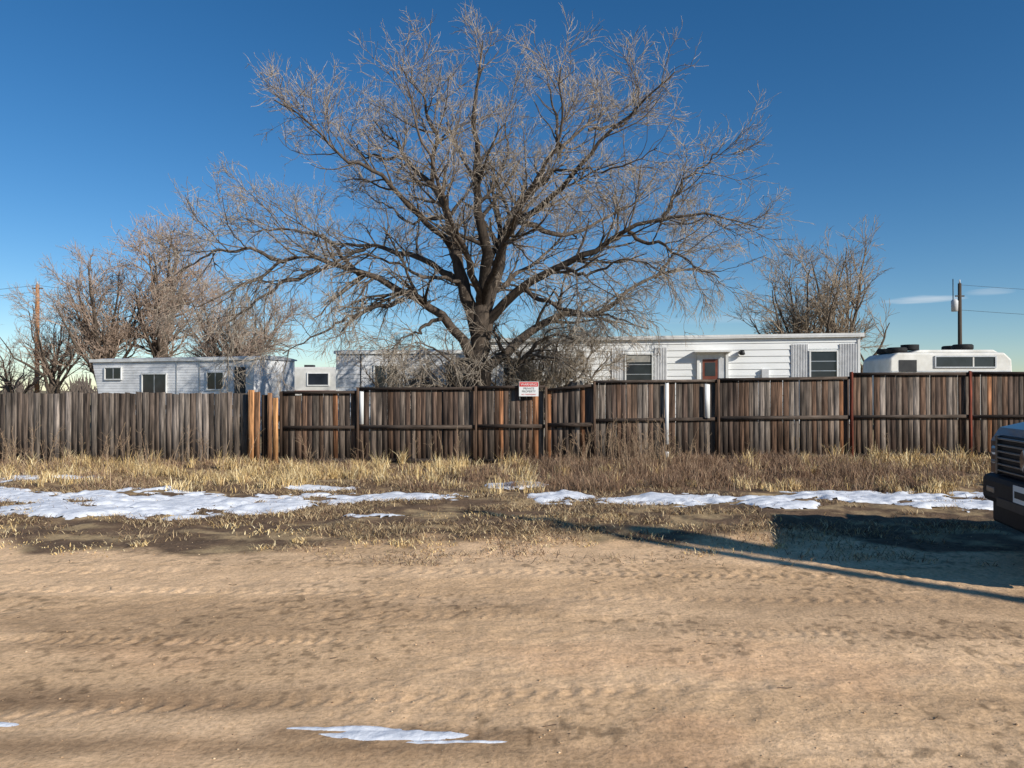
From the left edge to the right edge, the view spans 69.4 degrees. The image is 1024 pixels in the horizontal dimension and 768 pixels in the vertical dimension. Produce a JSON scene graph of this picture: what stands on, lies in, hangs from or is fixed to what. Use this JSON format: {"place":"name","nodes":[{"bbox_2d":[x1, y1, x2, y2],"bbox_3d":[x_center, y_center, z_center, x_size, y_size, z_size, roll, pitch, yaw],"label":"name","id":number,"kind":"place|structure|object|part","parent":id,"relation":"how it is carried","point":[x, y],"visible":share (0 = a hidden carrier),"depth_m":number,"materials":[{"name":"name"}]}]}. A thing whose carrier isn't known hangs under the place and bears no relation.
{"place":"outdoors","nodes":[
{"label":"outdoors","id":0,"kind":"place"},
{"bbox_2d":[0,391,1023,767],"bbox_3d":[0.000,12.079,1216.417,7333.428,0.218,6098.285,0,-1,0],"label":"ground","id":1,"kind":"structure","parent":0,"point":[922,645],"depth_m":4.59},
{"bbox_2d":[0,722,18,726],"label":"snow","id":2,"kind":"structure","parent":1,"relation":"on","point":[5,724],"depth_m":3.42,"materials":[{"name":"white snow"}]},
{"bbox_2d":[0,324,71,393],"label":"bare tree","id":3,"kind":"object","parent":1,"relation":"on","point":[8,385],"visible":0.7,"depth_m":49.92,"materials":[{"name":"brown plant"}]},
{"bbox_2d":[1,373,97,395],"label":"distant tree line","id":4,"kind":"object","parent":1,"relation":"on","point":[82,386],"visible":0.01,"depth_m":223.24,"materials":[{"name":"brown plant"}]},
{"bbox_2d":[0,282,106,393],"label":"bare tree","id":5,"kind":"object","parent":1,"relation":"on","point":[54,385],"visible":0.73,"depth_m":46.67,"materials":[{"name":"brown plant"}]},
{"bbox_2d":[11,238,185,389],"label":"bare tree","id":6,"kind":"object","parent":1,"relation":"on","point":[110,341],"visible":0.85,"depth_m":45.34,"materials":[{"name":"brown plant"}]},
{"bbox_2d":[0,392,247,463],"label":"wooden fence","id":7,"kind":"object","parent":1,"relation":"on","point":[163,420],"visible":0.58,"depth_m":15.32,"materials":[{"name":"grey wood"}]},
{"bbox_2d":[92,208,244,357],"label":"bare tree","id":8,"kind":"object","parent":1,"relation":"on","point":[157,343],"visible":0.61,"depth_m":46.30,"materials":[{"name":"brown plant"}]},
{"bbox_2d":[89,356,296,422],"bbox_3d":[-12.501,0.378,29.016,7.660,2.850,2.665,0,-1,18],"label":"old travel trailer","id":9,"kind":"object","parent":1,"relation":"on","point":[178,375],"visible":0.29,"depth_m":27.81,"materials":[{"name":"white metal"}]},
{"bbox_3d":[-15.445,-0.410,28.653,0.770,0.420,0.008,0,-1,18],"label":"window glass","id":10,"kind":"part","parent":9,"relation":"part of","materials":[{"name":"black glass"}]},
{"bbox_3d":[-14.107,-0.009,28.195,0.045,0.710,0.045,0,-1,18],"label":"window frame","id":11,"kind":"part","parent":9,"relation":"part of","materials":[{"name":"white metal"}]},
{"bbox_3d":[-13.557,-0.010,28.036,1.100,0.710,0.008,0,-1,18],"label":"window glass","id":12,"kind":"part","parent":9,"relation":"part of","materials":[{"name":"black glass"}]},
{"bbox_3d":[-13.018,-0.012,27.841,0.045,0.710,0.045,0,-1,18],"label":"window frame","id":13,"kind":"part","parent":9,"relation":"part of","materials":[{"name":"white metal"}]},
{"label":"window frame","id":14,"kind":"part","parent":9,"relation":"part of","materials":[{"name":"white metal"}]},
{"bbox_3d":[-10.894,-0.113,27.171,0.700,0.600,0.008,0,-1,18],"label":"window glass","id":15,"kind":"part","parent":9,"relation":"part of","materials":[{"name":"black glass"}]},
{"bbox_3d":[-9.874,0.234,26.828,0.450,1.700,0.034,0,-1,18],"label":"door","id":16,"kind":"part","parent":9,"relation":"part of","materials":[{"name":"metal"}]},
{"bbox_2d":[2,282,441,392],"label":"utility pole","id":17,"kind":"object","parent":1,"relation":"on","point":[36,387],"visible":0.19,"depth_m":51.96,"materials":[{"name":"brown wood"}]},
{"bbox_2d":[143,258,320,356],"bbox_3d":[-14.025,-2.166,37.620,8.414,8.508,6.770,0,-1,0],"label":"bare tree","id":18,"kind":"object","parent":1,"relation":"on","point":[205,348],"visible":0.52,"depth_m":37.36,"materials":[{"name":"brown plant"}]},
{"bbox_2d":[248,390,277,462],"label":"wooden gate posts","id":19,"kind":"object","parent":1,"relation":"on","point":[269,410],"visible":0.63,"depth_m":15.18,"materials":[{"name":"brown wood"}]},
{"bbox_2d":[260,366,278,429],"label":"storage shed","id":20,"kind":"structure","parent":1,"relation":"on","point":[261,416],"depth_m":27.47,"materials":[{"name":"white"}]},
{"bbox_2d":[295,365,335,421],"bbox_3d":[-9.150,0.488,34.122,3.100,2.720,2.350,0,-1,0],"label":"camper trailer","id":21,"kind":"object","parent":1,"relation":"on","point":[310,378],"visible":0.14,"depth_m":33.00,"materials":[{"name":"white metal"}]},
{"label":"window glass","id":22,"kind":"part","parent":21,"relation":"part of","materials":[{"name":"black glass"}]},
{"bbox_2d":[287,726,505,743],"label":"snow","id":23,"kind":"structure","parent":1,"relation":"on","point":[366,733],"depth_m":3.32,"materials":[{"name":"white snow"}]},
{"bbox_2d":[351,325,450,399],"bbox_3d":[-3.275,-0.003,22.534,2.955,3.914,3.644,0,-1,0],"label":"bare shrub","id":24,"kind":"object","parent":1,"relation":"on","point":[411,383],"visible":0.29,"depth_m":21.89,"materials":[{"name":"brown plant"}]},
{"bbox_2d":[410,379,447,442],"bbox_3d":[-2.500,0.795,21.794,2.000,1.891,1.600,0,-1,0],"label":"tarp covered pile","id":25,"kind":"object","parent":1,"relation":"on","point":[430,381],"visible":0.09,"depth_m":21.22,"materials":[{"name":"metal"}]},
{"bbox_2d":[0,414,921,480],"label":"dead weed stalks","id":26,"kind":"object","parent":1,"relation":"on","point":[645,452],"visible":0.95,"depth_m":13.54,"materials":[{"name":"beige plant"}]},
{"bbox_2d":[454,358,470,434],"bbox_3d":[-1.350,0.301,22.998,1.960,2.900,1.240,0,-1,0],"label":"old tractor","id":27,"kind":"object","parent":1,"relation":"on","point":[466,380],"visible":0.01,"depth_m":22.64,"materials":[{"name":"metal"}]},
{"bbox_2d":[139,0,815,447],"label":"bare elm tree","id":28,"kind":"object","parent":1,"relation":"on","point":[483,314],"visible":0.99,"depth_m":18.66,"materials":[{"name":"brown plant"}]},
{"bbox_2d":[0,442,990,556],"bbox_3d":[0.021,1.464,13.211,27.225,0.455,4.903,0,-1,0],"label":"dry grass","id":29,"kind":"structure","parent":1,"relation":"on","point":[155,470],"depth_m":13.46,"materials":[{"name":"beige plant"}]},
{"bbox_2d":[0,475,992,520],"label":"snow","id":30,"kind":"structure","parent":1,"relation":"on","point":[176,505],"depth_m":10.04,"materials":[{"name":"white snow"}]},
{"bbox_2d":[10,527,996,726],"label":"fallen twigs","id":31,"kind":"object","parent":1,"relation":"on","point":[597,581],"visible":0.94,"depth_m":6.24,"materials":[{"name":"brown wood"}]},
{"bbox_2d":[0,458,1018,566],"bbox_3d":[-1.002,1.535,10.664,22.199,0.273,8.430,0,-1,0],"label":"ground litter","id":32,"kind":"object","parent":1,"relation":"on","point":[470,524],"visible":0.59,"depth_m":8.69,"materials":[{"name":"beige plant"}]},
{"bbox_2d":[460,300,635,420],"bbox_3d":[1.226,-0.225,21.315,5.149,4.340,3.845,0,-1,-20],"label":"bare shrub","id":33,"kind":"object","parent":1,"relation":"on","point":[532,375],"visible":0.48,"depth_m":20.92,"materials":[{"name":"brown plant"}]},
{"bbox_2d":[544,381,582,450],"bbox_3d":[1.550,0.812,19.194,1.500,1.811,1.600,0,-1,0],"label":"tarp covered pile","id":34,"kind":"object","parent":1,"relation":"on","point":[571,383],"visible":0.09,"depth_m":18.96,"materials":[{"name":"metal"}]},
{"bbox_2d":[279,371,1023,464],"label":"wooden fence","id":35,"kind":"object","parent":1,"relation":"on","point":[913,411],"visible":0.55,"depth_m":15.41,"materials":[{"name":"brown wood"}]},
{"bbox_2d":[519,382,538,395],"bbox_3d":[0.345,0.103,15.196,0.400,0.300,0.015,0,-1,0],"label":"no trespassing sign","id":36,"kind":"object","parent":35,"relation":"attached to","point":[528,388],"visible":1,"depth_m":15.20,"materials":[{"name":"red paint"}]},
{"bbox_2d":[544,421,849,437],"bbox_3d":[4.836,1.494,25.061,12.000,0.550,3.460,0,-1,12],"label":"skirting","id":37,"kind":"object","parent":1,"relation":"on","point":[675,429],"depth_m":22.47,"materials":[{"name":"white metal"}]},
{"bbox_2d":[723,226,887,353],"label":"bare tree","id":38,"kind":"object","parent":1,"relation":"on","point":[798,323],"visible":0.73,"depth_m":41.29,"materials":[{"name":"brown plant"}]},
{"bbox_2d":[783,215,899,372],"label":"bare tree","id":39,"kind":"object","parent":1,"relation":"on","point":[857,302],"visible":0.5,"depth_m":42.58,"materials":[{"name":"brown plant"}]},
{"bbox_2d":[863,344,1011,430],"bbox_3d":[15.431,0.186,27.013,4.250,3.200,2.348,0,-1,3],"label":"camper van","id":40,"kind":"object","parent":1,"relation":"on","point":[952,358],"visible":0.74,"depth_m":25.95,"materials":[{"name":"white metal"}]},
{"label":"window glass","id":41,"kind":"part","parent":40,"relation":"part of","materials":[{"name":"black glass"}]},
{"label":"window frame","id":42,"kind":"part","parent":40,"relation":"part of","materials":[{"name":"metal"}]},
{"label":"window frame","id":43,"kind":"part","parent":40,"relation":"part of","materials":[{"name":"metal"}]},
{"bbox_2d":[951,279,1013,343],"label":"utility pole","id":44,"kind":"object","parent":1,"relation":"on","point":[956,305],"visible":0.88,"depth_m":49.96,"materials":[{"name":"brown wood"}]},
{"bbox_2d":[983,422,1023,532],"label":"pickup truck","id":45,"kind":"object","parent":1,"relation":"on","point":[1003,485],"visible":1,"depth_m":6.80,"materials":[{"name":"black paint"}]},
{"bbox_2d":[0,0,1023,390],"label":"sky","id":46,"kind":"structure","parent":0,"point":[909,114],"materials":[{"name":"blue"}]},
{"bbox_2d":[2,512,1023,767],"bbox_3d":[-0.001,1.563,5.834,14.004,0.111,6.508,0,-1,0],"label":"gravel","id":47,"kind":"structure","parent":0,"point":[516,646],"depth_m":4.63,"materials":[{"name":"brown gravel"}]},
{"bbox_2d":[491,335,843,340],"bbox_3d":[4.441,-1.445,23.230,12.100,0.015,0.004,0,-1,12],"label":"roof seam strip","id":48,"kind":"object","parent":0,"point":[740,336],"visible":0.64,"depth_m":22.63,"materials":[{"name":"white metal"}]},
{"bbox_2d":[525,337,849,423],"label":"walls","id":49,"kind":"structure","parent":0,"point":[729,338],"depth_m":22.84,"materials":[{"name":"white"}]},
{"bbox_2d":[470,337,857,421],"bbox_3d":[4.465,-0.121,23.330,12.100,2.550,0.030,0,-1,12],"label":"siding","id":50,"kind":"object","parent":49,"relation":"attached to","point":[773,355],"visible":0.28,"depth_m":22.85,"materials":[{"name":"white metal"}]},
{"bbox_2d":[503,358,523,383],"bbox_3d":[0.108,-0.413,24.241,0.800,0.850,0.010,0,-1,12],"label":"window glass","id":51,"kind":"object","parent":50,"relation":"attached to","point":[510,370],"depth_m":24.30,"materials":[{"name":"black glass"}]},
{"bbox_2d":[611,348,623,379],"bbox_3d":[3.364,-0.045,23.537,0.400,2.200,0.021,0,-1,12],"label":"ribbed panel","id":52,"kind":"object","parent":50,"relation":"attached to","point":[617,375],"visible":0.3,"depth_m":23.54,"materials":[{"name":"white metal"}]},
{"bbox_2d":[626,355,651,379],"bbox_3d":[4.021,-0.461,23.409,0.800,0.930,0.012,0,-1,12],"label":"window glass","id":53,"kind":"object","parent":50,"relation":"attached to","point":[639,369],"visible":0.64,"depth_m":23.40,"materials":[{"name":"black glass"}]},
{"bbox_2d":[627,355,650,361],"bbox_3d":[4.020,-0.799,23.406,0.760,0.212,0.007,0,-1,12],"label":"blind","id":54,"kind":"object","parent":53,"relation":"attached to","point":[642,358],"visible":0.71,"depth_m":23.40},
{"bbox_2d":[626,353,652,354],"bbox_3d":[4.017,-0.948,23.395,0.890,0.045,0.046,0,-1,12],"label":"window frame","id":55,"kind":"object","parent":50,"relation":"attached to","point":[640,354],"visible":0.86,"depth_m":23.36,"materials":[{"name":"white metal"}]},
{"bbox_2d":[654,347,666,382],"bbox_3d":[4.675,-0.047,23.259,0.400,2.200,0.020,0,-1,12],"label":"ribbed panel","id":56,"kind":"object","parent":50,"relation":"attached to","point":[660,370],"visible":0.34,"depth_m":23.27,"materials":[{"name":"white metal"}]},
{"bbox_2d":[470,333,864,341],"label":"roof trim","id":57,"kind":"structure","parent":50,"relation":"attached to","point":[775,335],"depth_m":22.71,"materials":[{"name":"white metal"}]},
{"bbox_2d":[700,354,725,378],"bbox_3d":[6.222,0.085,22.938,0.860,2.030,0.011,0,-1,12],"label":"door recess","id":58,"kind":"object","parent":50,"relation":"attached to","point":[710,356],"depth_m":22.96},
{"bbox_2d":[697,353,699,378],"bbox_3d":[5.794,0.066,22.992,0.080,2.070,0.065,0,-1,12],"label":"door frame","id":59,"kind":"object","parent":58,"relation":"attached to","point":[698,365],"visible":0.36,"depth_m":22.96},
{"bbox_2d":[703,359,717,378],"bbox_3d":[6.147,0.140,22.932,0.450,1.820,0.032,0,-1,12],"label":"door","id":60,"kind":"structure","parent":58,"relation":"in","point":[716,368],"depth_m":22.92,"materials":[{"name":"red wood"}]},
{"bbox_2d":[719,358,724,377],"bbox_3d":[6.486,0.124,22.859,0.190,1.850,0.034,0,-1,12],"label":"storm door","id":61,"kind":"structure","parent":58,"relation":"attached to","point":[721,367],"depth_m":22.85,"materials":[{"name":"white metal"}]},
{"bbox_2d":[726,352,728,377],"bbox_3d":[6.635,0.064,22.813,0.080,2.070,0.065,0,-1,12],"label":"door frame","id":62,"kind":"object","parent":58,"relation":"attached to","point":[727,375],"visible":0.36,"depth_m":22.79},
{"bbox_2d":[694,350,731,352],"bbox_3d":[6.189,-1.006,22.793,1.100,0.050,0.323,0,-1,12],"label":"door canopy","id":63,"kind":"object","parent":50,"relation":"attached to","point":[700,351],"visible":1,"depth_m":22.65,"materials":[{"name":"white metal"}]},
{"bbox_2d":[791,344,807,415],"bbox_3d":[8.714,-0.080,22.400,0.500,2.250,0.020,0,-1,12],"label":"ribbed panel","id":64,"kind":"object","parent":50,"relation":"attached to","point":[799,360],"visible":0.39,"depth_m":22.40,"materials":[{"name":"white metal"}]},
{"bbox_2d":[809,352,810,376],"bbox_3d":[9.003,-0.540,22.332,0.045,0.870,0.045,0,-1,12],"label":"window frame","id":65,"kind":"object","parent":50,"relation":"attached to","point":[809,364],"visible":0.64,"depth_m":22.31,"materials":[{"name":"white metal"}]},
{"bbox_2d":[811,351,836,376],"bbox_3d":[9.386,-0.541,22.270,0.730,0.870,0.011,0,-1,12],"label":"window glass","id":66,"kind":"object","parent":50,"relation":"attached to","point":[823,356],"visible":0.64,"depth_m":22.26,"materials":[{"name":"black glass"}]},
{"bbox_2d":[809,350,838,351],"bbox_3d":[9.382,-0.998,22.256,0.820,0.045,0.045,0,-1,12],"label":"window frame","id":67,"kind":"object","parent":50,"relation":"attached to","point":[822,350],"visible":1,"depth_m":22.24,"materials":[{"name":"white metal"}]},
{"bbox_2d":[837,351,838,376],"bbox_3d":[9.761,-0.541,22.171,0.045,0.870,0.045,0,-1,12],"label":"window frame","id":68,"kind":"object","parent":50,"relation":"attached to","point":[837,363],"visible":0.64,"depth_m":22.15,"materials":[{"name":"white metal"}]},
{"bbox_2d":[839,344,856,414],"bbox_3d":[10.055,-0.082,22.115,0.500,2.250,0.020,0,-1,12],"label":"ribbed panel","id":69,"kind":"object","parent":50,"relation":"attached to","point":[847,359],"visible":0.39,"depth_m":22.12,"materials":[{"name":"white metal"}]},
{"bbox_2d":[858,337,859,372],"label":"corner trim","id":70,"kind":"structure","parent":50,"relation":"attached to","point":[858,354],"depth_m":22.05,"materials":[{"name":"white metal"}]},
{"bbox_2d":[762,369,768,377],"bbox_3d":[7.729,-0.303,22.576,0.200,0.300,0.090,0,-1,12],"label":"meter box","id":71,"kind":"object","parent":49,"relation":"attached to","point":[765,373],"visible":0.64,"depth_m":22.53,"materials":[{"name":"white metal"}]},
{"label":"walls","id":72,"kind":"object","parent":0,"visible":0},
{"bbox_2d":[338,350,411,350],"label":"roof","id":73,"kind":"structure","parent":72,"relation":"on","point":[363,350],"depth_m":27.71,"materials":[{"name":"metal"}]},
{"bbox_2d":[338,354,465,417],"bbox_3d":[-3.807,0.062,27.202,5.400,2.350,0.016,0,-1,4],"label":"siding","id":74,"kind":"object","parent":72,"relation":"attached to","point":[348,377],"visible":0.19,"depth_m":27.33,"materials":[{"name":"white metal"}]},
{"bbox_2d":[336,354,337,390],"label":"corner trim","id":75,"kind":"structure","parent":74,"relation":"attached to","point":[337,374],"depth_m":27.37,"materials":[{"name":"white metal"}]},
{"bbox_2d":[375,366,396,393],"bbox_3d":[-4.631,-0.137,27.247,0.850,1.050,0.010,0,-1,4],"label":"window glass","id":76,"kind":"object","parent":74,"relation":"attached to","point":[380,373],"visible":0.21,"depth_m":27.25,"materials":[{"name":"grey glass"}]},
{"bbox_2d":[334,350,462,353],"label":"roof trim","id":77,"kind":"structure","parent":74,"relation":"attached to","point":[433,351],"depth_m":27.12,"materials":[{"name":"white metal"}]},
{"bbox_2d":[446,365,454,386],"bbox_3d":[-2.062,-0.064,27.067,0.700,1.300,0.010,0,-1,4],"label":"window glass","id":78,"kind":"object","parent":74,"relation":"attached to","point":[453,372],"visible":0.14,"depth_m":27.08,"materials":[{"name":"black glass"}]}
]}

